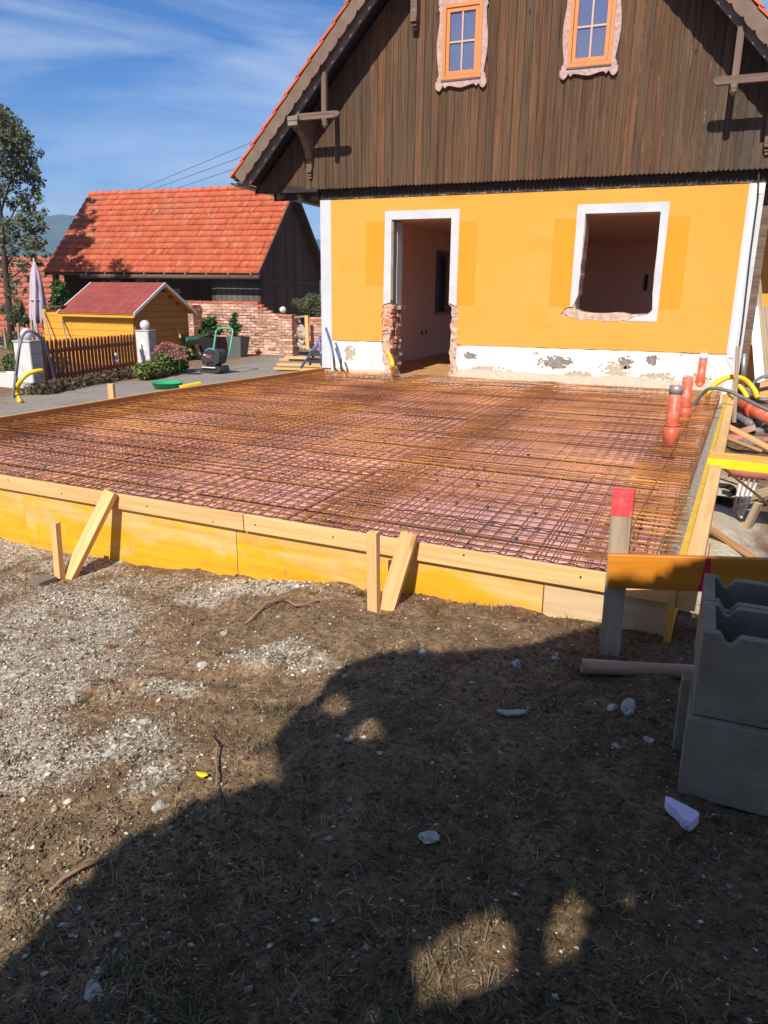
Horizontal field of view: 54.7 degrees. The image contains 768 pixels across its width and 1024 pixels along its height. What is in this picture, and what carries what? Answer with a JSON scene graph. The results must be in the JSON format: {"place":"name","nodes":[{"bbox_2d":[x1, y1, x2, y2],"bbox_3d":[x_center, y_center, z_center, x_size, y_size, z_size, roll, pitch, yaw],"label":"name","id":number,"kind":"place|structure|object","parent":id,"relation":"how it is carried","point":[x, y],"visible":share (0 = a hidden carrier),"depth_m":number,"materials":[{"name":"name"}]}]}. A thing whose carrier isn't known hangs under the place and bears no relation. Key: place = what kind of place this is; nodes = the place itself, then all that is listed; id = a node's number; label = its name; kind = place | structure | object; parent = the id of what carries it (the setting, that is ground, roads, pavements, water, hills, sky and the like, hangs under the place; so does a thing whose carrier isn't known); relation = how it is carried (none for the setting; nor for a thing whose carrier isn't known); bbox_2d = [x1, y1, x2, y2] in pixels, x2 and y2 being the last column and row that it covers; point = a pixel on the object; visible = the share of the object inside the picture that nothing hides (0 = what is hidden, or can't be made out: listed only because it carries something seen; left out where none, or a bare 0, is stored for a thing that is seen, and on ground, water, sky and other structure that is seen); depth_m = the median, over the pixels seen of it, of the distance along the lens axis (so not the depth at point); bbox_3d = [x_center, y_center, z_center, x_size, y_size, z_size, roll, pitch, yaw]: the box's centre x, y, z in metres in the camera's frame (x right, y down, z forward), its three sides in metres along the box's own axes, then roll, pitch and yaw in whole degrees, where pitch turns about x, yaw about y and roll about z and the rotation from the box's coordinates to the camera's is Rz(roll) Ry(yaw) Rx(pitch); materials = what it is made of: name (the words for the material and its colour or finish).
{"place":"outdoors","nodes":[
{"label":"outdoors","id":0,"kind":"place"},
{"bbox_2d":[0,214,320,298],"bbox_3d":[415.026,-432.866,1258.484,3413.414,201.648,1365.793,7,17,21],"label":"hills","id":1,"kind":"structure","parent":0,"point":[56,232],"depth_m":1516.76,"materials":[{"name":"plant"}]},
{"bbox_2d":[0,316,767,1023],"bbox_3d":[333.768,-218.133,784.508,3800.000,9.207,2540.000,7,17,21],"label":"ground","id":2,"kind":"structure","parent":0,"point":[728,522],"depth_m":2.34,"materials":[{"name":"soil"}]},
{"bbox_2d":[0,371,17,387],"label":"flower box","id":3,"kind":"object","parent":2,"relation":"on","point":[6,379],"visible":0.55,"depth_m":12.41,"materials":[{"name":"white plastic"}]},
{"bbox_2d":[8,299,29,327],"bbox_3d":[-9.182,-4.642,18.720,0.662,1.461,0.561,14,21,39],"label":"cordyline","id":4,"kind":"object","parent":2,"relation":"on","point":[19,315],"visible":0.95,"depth_m":18.59,"materials":[{"name":"green plant"}]},
{"bbox_2d":[0,103,52,347],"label":"tall tree","id":5,"kind":"object","parent":2,"relation":"on","point":[12,142],"visible":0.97,"depth_m":19.40,"materials":[{"name":"green plant"}]},
{"bbox_2d":[12,340,45,387],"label":"gate pillar","id":6,"kind":"structure","parent":2,"relation":"on","point":[31,356],"depth_m":12.22,"materials":[{"name":"concrete"}]},
{"bbox_2d":[15,368,42,402],"bbox_3d":[-5.333,-1.899,11.216,0.436,0.444,1.065,-8,18,-26],"label":"yellow hose","id":7,"kind":"object","parent":2,"relation":"on","point":[23,377],"visible":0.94,"depth_m":11.47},
{"bbox_2d":[0,255,63,346],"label":"house","id":8,"kind":"structure","parent":2,"relation":"on","point":[47,280],"depth_m":34.17,"materials":[{"name":"ceramic"}]},
{"bbox_2d":[14,330,55,395],"bbox_3d":[-5.619,-2.394,11.835,0.232,0.998,1.498,3,16,7],"label":"blue hose","id":9,"kind":"object","parent":2,"relation":"on","point":[44,344],"visible":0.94,"depth_m":11.82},
{"bbox_2d":[0,350,72,374],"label":"weeds","id":10,"kind":"object","parent":2,"relation":"on","point":[9,360],"visible":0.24,"depth_m":14.17,"materials":[{"name":"green plant"}]},
{"bbox_2d":[28,258,46,329],"bbox_3d":[-8.373,-4.843,17.983,0.440,2.471,0.421,7,17,21],"label":"parasol","id":11,"kind":"object","parent":2,"relation":"on","point":[37,300],"visible":0.91,"depth_m":17.77,"materials":[{"name":"pink fabric"}]},
{"bbox_2d":[29,574,56,586],"bbox_3d":[-2.051,0.415,4.462,0.107,0.040,0.125,9,18,28],"label":"slab piece","id":12,"kind":"object","parent":2,"relation":"on","point":[41,580],"visible":0.94,"depth_m":4.44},
{"bbox_2d":[47,279,69,308],"bbox_3d":[-9.456,-5.642,21.187,0.622,2.011,3.654,-9,19,-29],"label":"dark shrub","id":13,"kind":"object","parent":2,"relation":"on","point":[59,296],"visible":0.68,"depth_m":19.71,"materials":[{"name":"green plant"}]},
{"bbox_2d":[49,857,109,891],"bbox_3d":[-0.813,0.961,1.988,0.165,0.030,0.018,-13,21,-39],"label":"twig","id":14,"kind":"object","parent":2,"relation":"on","point":[73,872],"visible":1,"depth_m":1.98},
{"bbox_2d":[20,365,143,394],"bbox_3d":[-5.122,-2.377,13.343,0.520,0.302,3.921,4,16,10],"label":"ground cover","id":15,"kind":"object","parent":2,"relation":"on","point":[53,386],"visible":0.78,"depth_m":12.55,"materials":[{"name":"green plant"}]},
{"bbox_2d":[50,489,117,579],"bbox_3d":[-1.845,0.198,4.622,0.434,0.652,0.090,-14,22,-41],"label":"formwork brace","id":16,"kind":"object","parent":2,"relation":"on","point":[88,537],"visible":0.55,"depth_m":4.58,"materials":[{"name":"wood"}]},
{"bbox_2d":[41,334,136,380],"bbox_3d":[-5.510,-2.974,14.079,0.062,0.723,3.218,3,16,9],"label":"picket fence","id":17,"kind":"object","parent":2,"relation":"on","point":[121,341],"visible":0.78,"depth_m":13.86,"materials":[{"name":"wood"}]},
{"bbox_2d":[84,979,102,1001],"bbox_3d":[-0.652,1.070,1.657,0.040,0.023,0.056,-10,20,-34],"label":"stone","id":18,"kind":"object","parent":2,"relation":"on","point":[93,987],"visible":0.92,"depth_m":1.65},
{"bbox_2d":[42,282,196,364],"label":"garden shed","id":19,"kind":"structure","parent":2,"relation":"on","point":[102,309],"depth_m":16.64,"materials":[{"name":"yellow wood"}]},
{"bbox_2d":[134,329,156,363],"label":"gate pillar","id":20,"kind":"structure","parent":2,"relation":"on","point":[146,342],"depth_m":15.77,"materials":[{"name":"concrete"}]},
{"bbox_2d":[151,800,170,813],"bbox_3d":[-0.685,0.897,2.272,0.059,0.027,0.034,-13,21,-40],"label":"stone","id":21,"kind":"object","parent":2,"relation":"on","point":[157,806],"visible":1,"depth_m":2.26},
{"bbox_2d":[0,368,324,440],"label":"formwork","id":22,"kind":"object","parent":2,"relation":"on","point":[53,411],"visible":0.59,"depth_m":9.10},
{"bbox_2d":[131,342,194,379],"bbox_3d":[-4.142,-3.001,14.597,0.874,0.695,2.084,4,17,10],"label":"stonecrop","id":23,"kind":"object","parent":2,"relation":"on","point":[165,362],"visible":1,"depth_m":14.28,"materials":[{"name":"green plant"}]},
{"bbox_2d":[150,380,183,389],"bbox_3d":[-3.646,-2.136,12.512,0.550,0.097,0.550,7,17,21],"label":"green tub","id":24,"kind":"object","parent":2,"relation":"on","point":[168,384],"visible":0.93,"depth_m":12.38,"materials":[{"name":"plastic"}]},
{"bbox_2d":[43,185,320,335],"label":"barn","id":25,"kind":"structure","parent":2,"relation":"on","point":[224,243],"depth_m":24.08,"materials":[{"name":"tile"}]},
{"bbox_2d":[179,336,199,345],"bbox_3d":[-4.818,-3.937,17.854,0.535,0.566,0.617,7,17,21],"label":"green cart","id":26,"kind":"object","parent":2,"relation":"on","point":[189,340],"visible":0.52,"depth_m":17.69,"materials":[{"name":"plastic"}]},
{"bbox_2d":[188,305,201,351],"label":"brick pier","id":27,"kind":"structure","parent":2,"relation":"on","point":[194,322],"depth_m":20.17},
{"bbox_2d":[198,336,227,353],"bbox_3d":[-4.453,-4.318,19.403,0.618,0.492,0.618,7,17,21],"label":"planter","id":28,"kind":"object","parent":2,"relation":"on","point":[204,343],"visible":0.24,"depth_m":19.17,"materials":[{"name":"black plastic"}]},
{"bbox_2d":[195,315,223,337],"bbox_3d":[-4.539,-4.796,19.294,0.839,0.659,0.435,7,17,21],"label":"potted rhododendron","id":29,"kind":"object","parent":28,"relation":"on","point":[208,327],"visible":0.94,"depth_m":19.23,"materials":[{"name":"green plant"}]},
{"bbox_2d":[200,327,233,372],"bbox_3d":[-3.400,-3.280,15.070,0.580,0.901,0.506,7,17,21],"label":"plate compactor","id":30,"kind":"object","parent":2,"relation":"on","point":[213,359],"visible":1,"depth_m":15.00,"materials":[{"name":"grey metal"}]},
{"bbox_2d":[211,735,222,805],"bbox_3d":[-0.552,0.835,2.457,0.024,0.045,0.419,-4,17,-15],"label":"root","id":31,"kind":"object","parent":2,"relation":"on","point":[217,748],"visible":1,"depth_m":2.42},
{"bbox_2d":[185,300,287,354],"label":"brick wall","id":32,"kind":"structure","parent":2,"relation":"on","point":[257,321],"depth_m":19.89,"materials":[{"name":"brick"}]},
{"bbox_2d":[226,336,249,356],"bbox_3d":[-3.705,-4.190,18.901,0.438,0.543,0.438,7,17,21],"label":"planter","id":33,"kind":"object","parent":2,"relation":"on","point":[239,346],"visible":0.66,"depth_m":18.75,"materials":[{"name":"grey"}]},
{"bbox_2d":[227,312,242,336],"bbox_3d":[-3.754,-4.710,18.769,0.425,0.652,0.297,7,17,21],"label":"potted laurel","id":34,"kind":"object","parent":33,"relation":"on","point":[235,325],"visible":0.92,"depth_m":18.72,"materials":[{"name":"green plant"}]},
{"bbox_2d":[244,598,319,623],"bbox_3d":[-0.523,0.479,3.792,0.402,0.078,0.185,-5,17,-18],"label":"forked twig","id":35,"kind":"object","parent":2,"relation":"on","point":[269,603],"visible":0.98,"depth_m":3.77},
{"bbox_2d":[278,315,298,355],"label":"brick pier","id":36,"kind":"structure","parent":2,"relation":"on","point":[287,327],"depth_m":19.41,"materials":[{"name":"brick"}]},
{"bbox_2d":[273,367,316,370],"bbox_3d":[-1.605,-3.010,15.649,1.446,0.046,0.242,4,17,11],"label":"board","id":37,"kind":"object","parent":2,"relation":"on","point":[291,368],"visible":0.53,"depth_m":15.63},
{"bbox_2d":[300,336,321,368],"bbox_3d":[-1.412,-3.208,14.972,0.621,0.656,0.265,7,17,21],"label":"trestle","id":38,"kind":"object","parent":37,"relation":"on","point":[314,351],"visible":0.7,"depth_m":14.91,"materials":[{"name":"blue metal"}]},
{"bbox_2d":[309,317,321,352],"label":"brick pier","id":39,"kind":"structure","parent":2,"relation":"on","point":[315,328],"depth_m":19.41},
{"bbox_2d":[290,293,320,317],"bbox_3d":[-1.961,-5.451,19.637,1.090,0.734,0.485,7,17,21],"label":"olive bush","id":40,"kind":"object","parent":39,"relation":"on","point":[310,299],"visible":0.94,"depth_m":19.54,"materials":[{"name":"green plant"}]},
{"bbox_2d":[0,474,668,635],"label":"front formwork","id":41,"kind":"object","parent":2,"relation":"on","point":[138,530],"visible":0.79,"depth_m":4.24,"materials":[{"name":"yellow wood"}]},
{"bbox_2d":[0,382,712,587],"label":"insulation layer","id":42,"kind":"object","parent":2,"relation":"on","point":[466,515],"visible":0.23,"depth_m":6.11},
{"bbox_2d":[0,377,429,488],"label":"reinforcement mesh","id":43,"kind":"object","parent":42,"relation":"on","point":[343,393],"visible":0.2,"depth_m":7.88,"materials":[{"name":"metal"}]},
{"bbox_2d":[0,441,229,486],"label":"spacer strip","id":44,"kind":"object","parent":43,"relation":"on","point":[25,445],"visible":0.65,"depth_m":5.99,"materials":[{"name":"metal"}]},
{"bbox_2d":[0,428,264,472],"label":"spacer strip","id":45,"kind":"object","parent":43,"relation":"on","point":[139,447],"visible":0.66,"depth_m":6.50,"materials":[{"name":"metal"}]},
{"bbox_2d":[41,419,297,459],"bbox_3d":[-2.160,-0.705,7.108,3.105,0.134,0.042,8,18,24],"label":"spacer strip","id":46,"kind":"object","parent":43,"relation":"on","point":[180,437],"visible":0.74,"depth_m":6.98,"materials":[{"name":"metal"}]},
{"bbox_2d":[0,370,339,442],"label":"edge cage","id":47,"kind":"object","parent":43,"relation":"on","point":[316,374],"visible":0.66,"depth_m":9.19,"materials":[{"name":"metal"}]},
{"bbox_2d":[87,411,329,445],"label":"spacer strip","id":48,"kind":"object","parent":43,"relation":"on","point":[323,444],"visible":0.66,"depth_m":7.66,"materials":[{"name":"metal"}]},
{"bbox_2d":[0,370,428,481],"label":"reinforcement mesh","id":49,"kind":"object","parent":43,"relation":"on","point":[290,390],"visible":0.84,"depth_m":7.94,"materials":[{"name":"metal"}]},
{"bbox_2d":[137,405,358,432],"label":"spacer strip","id":50,"kind":"object","parent":43,"relation":"on","point":[244,415],"visible":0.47,"depth_m":8.32,"materials":[{"name":"metal"}]},
{"bbox_2d":[59,383,553,528],"bbox_3d":[0.049,-0.997,8.383,2.500,0.023,8.341,7,17,21],"label":"reinforcement mesh","id":51,"kind":"object","parent":42,"relation":"on","point":[422,388],"visible":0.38,"depth_m":6.72,"materials":[{"name":"metal"}]},
{"bbox_2d":[0,463,186,503],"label":"spacer strip","id":52,"kind":"object","parent":51,"relation":"on","point":[102,479],"visible":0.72,"depth_m":5.40,"materials":[{"name":"metal"}]},
{"bbox_2d":[32,375,558,521],"bbox_3d":[0.088,-1.110,8.361,2.403,0.023,8.293,7,17,21],"label":"reinforcement mesh","id":53,"kind":"object","parent":51,"relation":"on","point":[467,391],"visible":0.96,"depth_m":6.71,"materials":[{"name":"metal"}]},
{"bbox_2d":[373,426,666,460],"bbox_3d":[1.178,-0.669,7.116,2.885,0.135,0.042,8,18,23],"label":"spacer strip","id":54,"kind":"object","parent":51,"relation":"on","point":[514,442],"visible":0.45,"depth_m":7.09,"materials":[{"name":"metal"}]},
{"bbox_2d":[309,392,697,567],"bbox_3d":[1.930,-0.735,7.583,2.420,0.021,8.471,7,17,21],"label":"reinforcement mesh","id":55,"kind":"object","parent":42,"relation":"on","point":[603,420],"visible":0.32,"depth_m":5.97,"materials":[{"name":"metal"}]},
{"bbox_2d":[196,490,605,570],"bbox_3d":[0.034,0.099,4.432,2.888,0.135,0.042,8,18,25],"label":"spacer strip","id":56,"kind":"object","parent":55,"relation":"on","point":[463,530],"visible":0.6,"depth_m":4.34,"materials":[{"name":"metal"}]},
{"bbox_2d":[240,473,648,546],"bbox_3d":[0.238,-0.038,4.910,2.887,0.135,0.042,8,18,24],"label":"spacer strip","id":57,"kind":"object","parent":55,"relation":"on","point":[519,511],"visible":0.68,"depth_m":4.86,"materials":[{"name":"metal"}]},
{"bbox_2d":[281,382,698,570],"bbox_3d":[1.968,-0.846,7.563,2.320,0.024,8.420,7,17,21],"label":"reinforcement mesh","id":58,"kind":"object","parent":57,"relation":"on","point":[579,404],"visible":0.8,"depth_m":5.79,"materials":[{"name":"metal"}]},
{"bbox_2d":[680,377,692,425],"bbox_3d":[3.361,-1.203,8.277,0.134,0.584,0.132,7,17,21],"label":"drain pipe","id":59,"kind":"object","parent":58,"relation":"on","point":[686,405],"visible":0.66,"depth_m":8.22,"materials":[{"name":"plastic"}]},
{"bbox_2d":[692,386,767,411],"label":"black hose","id":60,"kind":"object","parent":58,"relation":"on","point":[734,393],"visible":1,"depth_m":8.81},
{"bbox_2d":[274,463,651,521],"bbox_3d":[0.430,-0.167,5.361,2.887,0.135,0.042,8,18,24],"label":"spacer strip","id":61,"kind":"object","parent":55,"relation":"on","point":[478,485],"visible":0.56,"depth_m":5.33,"materials":[{"name":"metal"}]},
{"bbox_2d":[306,451,658,500],"bbox_3d":[0.641,-0.309,5.857,2.886,0.135,0.042,8,18,24],"label":"spacer strip","id":62,"kind":"object","parent":55,"relation":"on","point":[485,470],"visible":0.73,"depth_m":5.80,"materials":[{"name":"metal"}]},
{"bbox_2d":[339,438,661,480],"bbox_3d":[0.891,-0.476,6.442,2.885,0.135,0.042,8,18,23],"label":"spacer strip","id":63,"kind":"object","parent":55,"relation":"on","point":[494,459],"visible":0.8,"depth_m":6.38,"materials":[{"name":"metal"}]},
{"bbox_2d":[401,414,663,442],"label":"spacer strip","id":64,"kind":"object","parent":55,"relation":"on","point":[536,432],"visible":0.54,"depth_m":7.84,"materials":[{"name":"metal"}]},
{"bbox_2d":[430,403,665,426],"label":"spacer strip","id":65,"kind":"object","parent":55,"relation":"on","point":[567,413],"visible":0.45,"depth_m":8.65,"materials":[{"name":"metal"}]},
{"bbox_2d":[458,393,666,412],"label":"spacer strip","id":66,"kind":"object","parent":55,"relation":"on","point":[585,401],"visible":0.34,"depth_m":9.72,"materials":[{"name":"metal"}]},
{"bbox_2d":[574,390,720,571],"bbox_3d":[2.914,-0.710,7.283,0.425,0.137,8.103,8,18,24],"label":"edge cage","id":67,"kind":"object","parent":55,"relation":"on","point":[705,416],"visible":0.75,"depth_m":5.58,"materials":[{"name":"metal"}]},
{"bbox_2d":[704,374,759,404],"bbox_3d":[4.544,-1.580,9.735,0.696,0.439,0.241,1,16,2],"label":"yellow hose","id":68,"kind":"object","parent":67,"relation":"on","point":[746,381],"visible":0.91,"depth_m":9.68,"materials":[{"name":"plastic"}]},
{"bbox_2d":[663,385,683,456],"bbox_3d":[2.662,-0.837,6.855,0.136,0.657,0.136,7,17,21],"label":"drain pipe","id":69,"kind":"object","parent":42,"relation":"on","point":[671,429],"visible":0.79,"depth_m":6.80,"materials":[{"name":"plastic"}]},
{"bbox_2d":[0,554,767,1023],"bbox_3d":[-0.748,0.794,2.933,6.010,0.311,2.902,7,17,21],"label":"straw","id":70,"kind":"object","parent":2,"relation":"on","point":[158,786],"visible":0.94,"depth_m":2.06,"materials":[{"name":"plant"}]},
{"bbox_2d":[366,530,417,612],"bbox_3d":[0.051,0.346,3.758,0.115,0.561,0.314,16,22,42],"label":"formwork brace","id":71,"kind":"object","parent":2,"relation":"on","point":[388,600],"visible":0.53,"depth_m":3.73,"materials":[{"name":"wood"}]},
{"bbox_2d":[418,830,439,843],"bbox_3d":[0.132,0.936,2.140,0.058,0.029,0.044,-5,17,-20],"label":"stone","id":72,"kind":"object","parent":2,"relation":"on","point":[428,837],"visible":1,"depth_m":2.13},
{"bbox_2d":[229,0,767,403],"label":"farmhouse","id":73,"kind":"object","parent":2,"relation":"on","point":[573,192],"visible":0.98,"depth_m":11.17,"materials":[{"name":"yellow paint"}]},
{"bbox_2d":[433,251,450,314],"bbox_3d":[1.343,-5.470,17.760,0.420,1.431,1.800,7,17,21],"label":"inner window","id":74,"kind":"structure","parent":73,"relation":"in","point":[441,258],"depth_m":18.28,"materials":[{"name":"black glass"}]},
{"bbox_2d":[435,0,488,91],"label":"attic window","id":75,"kind":"structure","parent":73,"relation":"in","point":[462,40],"depth_m":10.87,"materials":[{"name":"orange wood"}]},
{"bbox_2d":[559,0,621,79],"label":"attic window","id":76,"kind":"structure","parent":73,"relation":"in","point":[591,28],"depth_m":10.23,"materials":[{"name":"orange wood"}]},
{"bbox_2d":[695,353,707,386],"bbox_3d":[4.655,-1.995,10.914,0.141,0.658,0.141,7,17,21],"label":"drain pipe","id":77,"kind":"object","parent":73,"relation":"attached to","point":[700,380],"visible":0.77,"depth_m":10.85,"materials":[{"name":"orange plastic"}]},
{"bbox_2d":[752,317,759,382],"bbox_3d":[5.491,-2.544,11.011,0.072,1.270,0.027,-4,-3,24],"label":"board","id":78,"kind":"object","parent":73,"relation":"attached to","point":[755,355],"visible":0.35,"depth_m":10.99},
{"bbox_2d":[497,709,525,715],"bbox_3d":[0.464,0.729,2.700,0.106,0.009,0.035,1,16,0],"label":"plaster flake","id":79,"kind":"object","parent":2,"relation":"on","point":[515,712],"visible":1,"depth_m":2.70,"materials":[{"name":"stone"}]},
{"bbox_2d":[621,698,635,715],"bbox_3d":[0.905,0.729,2.756,0.052,0.048,0.088,7,17,21],"label":"stone","id":80,"kind":"object","parent":2,"relation":"on","point":[628,705],"visible":1,"depth_m":2.75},
{"bbox_2d":[580,659,693,678],"bbox_3d":[1.120,0.645,3.025,0.620,0.059,0.060,2,16,5],"label":"plastic pipe","id":81,"kind":"object","parent":2,"relation":"on","point":[612,667],"visible":0.59,"depth_m":3.01,"materials":[{"name":"plastic"}]},
{"bbox_2d":[664,796,698,831],"bbox_3d":[0.864,0.884,2.179,0.052,0.046,0.104,-14,22,-41],"label":"foam offcut","id":82,"kind":"object","parent":2,"relation":"on","point":[686,815],"visible":1,"depth_m":2.16,"materials":[{"name":"plastic"}]},
{"bbox_2d":[672,672,693,750],"bbox_3d":[1.124,0.691,2.469,0.282,0.274,0.062,7,17,21],"label":"concrete slab","id":83,"kind":"object","parent":2,"relation":"on","point":[683,700],"depth_m":2.49,"materials":[{"name":"concrete"}]},
{"bbox_2d":[599,488,767,656],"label":"batter board","id":84,"kind":"object","parent":2,"relation":"on","point":[625,568],"visible":0.81,"depth_m":3.02,"materials":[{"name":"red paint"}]},
{"bbox_2d":[660,402,723,554],"bbox_3d":[3.065,-0.471,7.169,0.153,0.173,8.502,8,18,24],"label":"gravel strip","id":85,"kind":"object","parent":2,"relation":"on","point":[698,474],"visible":0.3,"depth_m":5.95,"materials":[{"name":"gravel"}]},
{"bbox_2d":[663,393,733,642],"bbox_3d":[3.056,-0.315,6.866,0.114,0.736,8.113,8,18,24],"label":"formwork","id":86,"kind":"object","parent":2,"relation":"on","point":[696,538],"visible":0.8,"depth_m":4.33,"materials":[{"name":"yellow paint"}]},
{"bbox_2d":[707,451,767,472],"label":"bridging panel","id":87,"kind":"object","parent":86,"relation":"on","point":[743,462],"visible":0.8,"depth_m":5.67,"materials":[{"name":"yellow paint"}]},
{"bbox_2d":[714,433,761,451],"bbox_3d":[3.514,-0.685,7.363,0.823,0.030,0.072,10,8,-37],"label":"plank","id":88,"kind":"object","parent":86,"relation":"attached to","point":[740,443],"visible":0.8,"depth_m":7.38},
{"bbox_2d":[722,468,767,504],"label":"plank","id":89,"kind":"object","parent":86,"relation":"attached to","point":[745,485],"visible":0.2,"depth_m":6.01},
{"bbox_2d":[677,678,767,816],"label":"concrete block","id":90,"kind":"object","parent":2,"relation":"on","point":[724,762],"depth_m":2.22,"materials":[{"name":"concrete"}]},
{"bbox_2d":[692,573,767,728],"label":"concrete block","id":91,"kind":"object","parent":90,"relation":"on","point":[730,679],"depth_m":2.21,"materials":[{"name":"concrete"}]},
{"bbox_2d":[715,483,736,507],"bbox_3d":[3.065,-0.100,6.793,0.276,0.225,0.548,7,17,21],"label":"bitumen sheet","id":92,"kind":"object","parent":2,"relation":"on","point":[726,501],"visible":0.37,"depth_m":6.57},
{"bbox_2d":[710,526,758,556],"bbox_3d":[2.440,0.253,5.081,0.061,0.026,0.708,-7,32,-25],"label":"plank","id":93,"kind":"object","parent":2,"relation":"on","point":[730,542],"visible":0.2,"depth_m":5.12,"materials":[{"name":"wood"}]},
{"bbox_2d":[732,346,739,422],"bbox_3d":[4.431,-1.601,9.353,0.046,0.951,0.041,2,16,23],"label":"stake","id":94,"kind":"object","parent":2,"relation":"on","point":[736,374],"visible":1,"depth_m":9.32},
{"bbox_2d":[732,478,742,512],"bbox_3d":[3.080,-0.164,6.465,0.024,0.288,0.308,10,19,30],"label":"white tube","id":95,"kind":"object","parent":2,"relation":"on","point":[736,498],"visible":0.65,"depth_m":6.44,"materials":[{"name":"plastic"}]},
{"bbox_2d":[728,469,766,479],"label":"clay pipe","id":96,"kind":"object","parent":95,"relation":"on","point":[749,475],"visible":0.5,"depth_m":6.43,"materials":[{"name":"orange plastic"}]},
{"bbox_2d":[731,412,762,426],"bbox_3d":[4.611,-1.192,9.557,0.264,0.164,0.463,-7,18,-25],"label":"grey hose","id":97,"kind":"object","parent":2,"relation":"on","point":[743,420],"visible":0.72,"depth_m":9.41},
{"bbox_2d":[729,424,767,449],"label":"plank","id":98,"kind":"object","parent":2,"relation":"on","point":[751,438],"visible":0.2,"depth_m":7.88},
{"bbox_2d":[731,487,767,503],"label":"plank","id":99,"kind":"object","parent":2,"relation":"on","point":[762,492],"visible":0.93,"depth_m":6.44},
{"bbox_2d":[737,398,767,423],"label":"drain pipe","id":100,"kind":"object","parent":2,"relation":"on","point":[747,409],"visible":0.69,"depth_m":9.34,"materials":[{"name":"plastic"}]},
{"bbox_2d":[742,501,763,528],"bbox_3d":[2.970,0.035,5.994,0.061,0.262,0.052,-11,36,-34],"label":"plank","id":101,"kind":"object","parent":2,"relation":"on","point":[756,507],"visible":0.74,"depth_m":5.97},
{"bbox_2d":[756,278,767,381],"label":"board","id":102,"kind":"object","parent":2,"relation":"on","point":[762,329],"visible":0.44,"depth_m":11.06,"materials":[{"name":"wood"}]},
{"bbox_2d":[755,306,764,381],"bbox_3d":[5.580,-2.537,11.064,0.071,1.205,0.028,-5,-4,24],"label":"board","id":103,"kind":"object","parent":102,"relation":"on","point":[761,365],"visible":0.76,"depth_m":11.05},
{"bbox_2d":[0,546,767,1023],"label":"gravel","id":104,"kind":"structure","parent":0,"point":[116,758],"depth_m":2.71,"materials":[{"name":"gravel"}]},
{"bbox_2d":[0,0,767,238],"label":"sky","id":105,"kind":"structure","parent":0,"point":[120,95],"materials":[{"name":"blue"}]},
{"bbox_2d":[416,592,513,620],"bbox_3d":[0.375,0.467,3.715,0.551,0.072,0.220,7,17,21],"label":"grass fringe","id":106,"kind":"object","parent":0,"point":[485,607],"depth_m":3.70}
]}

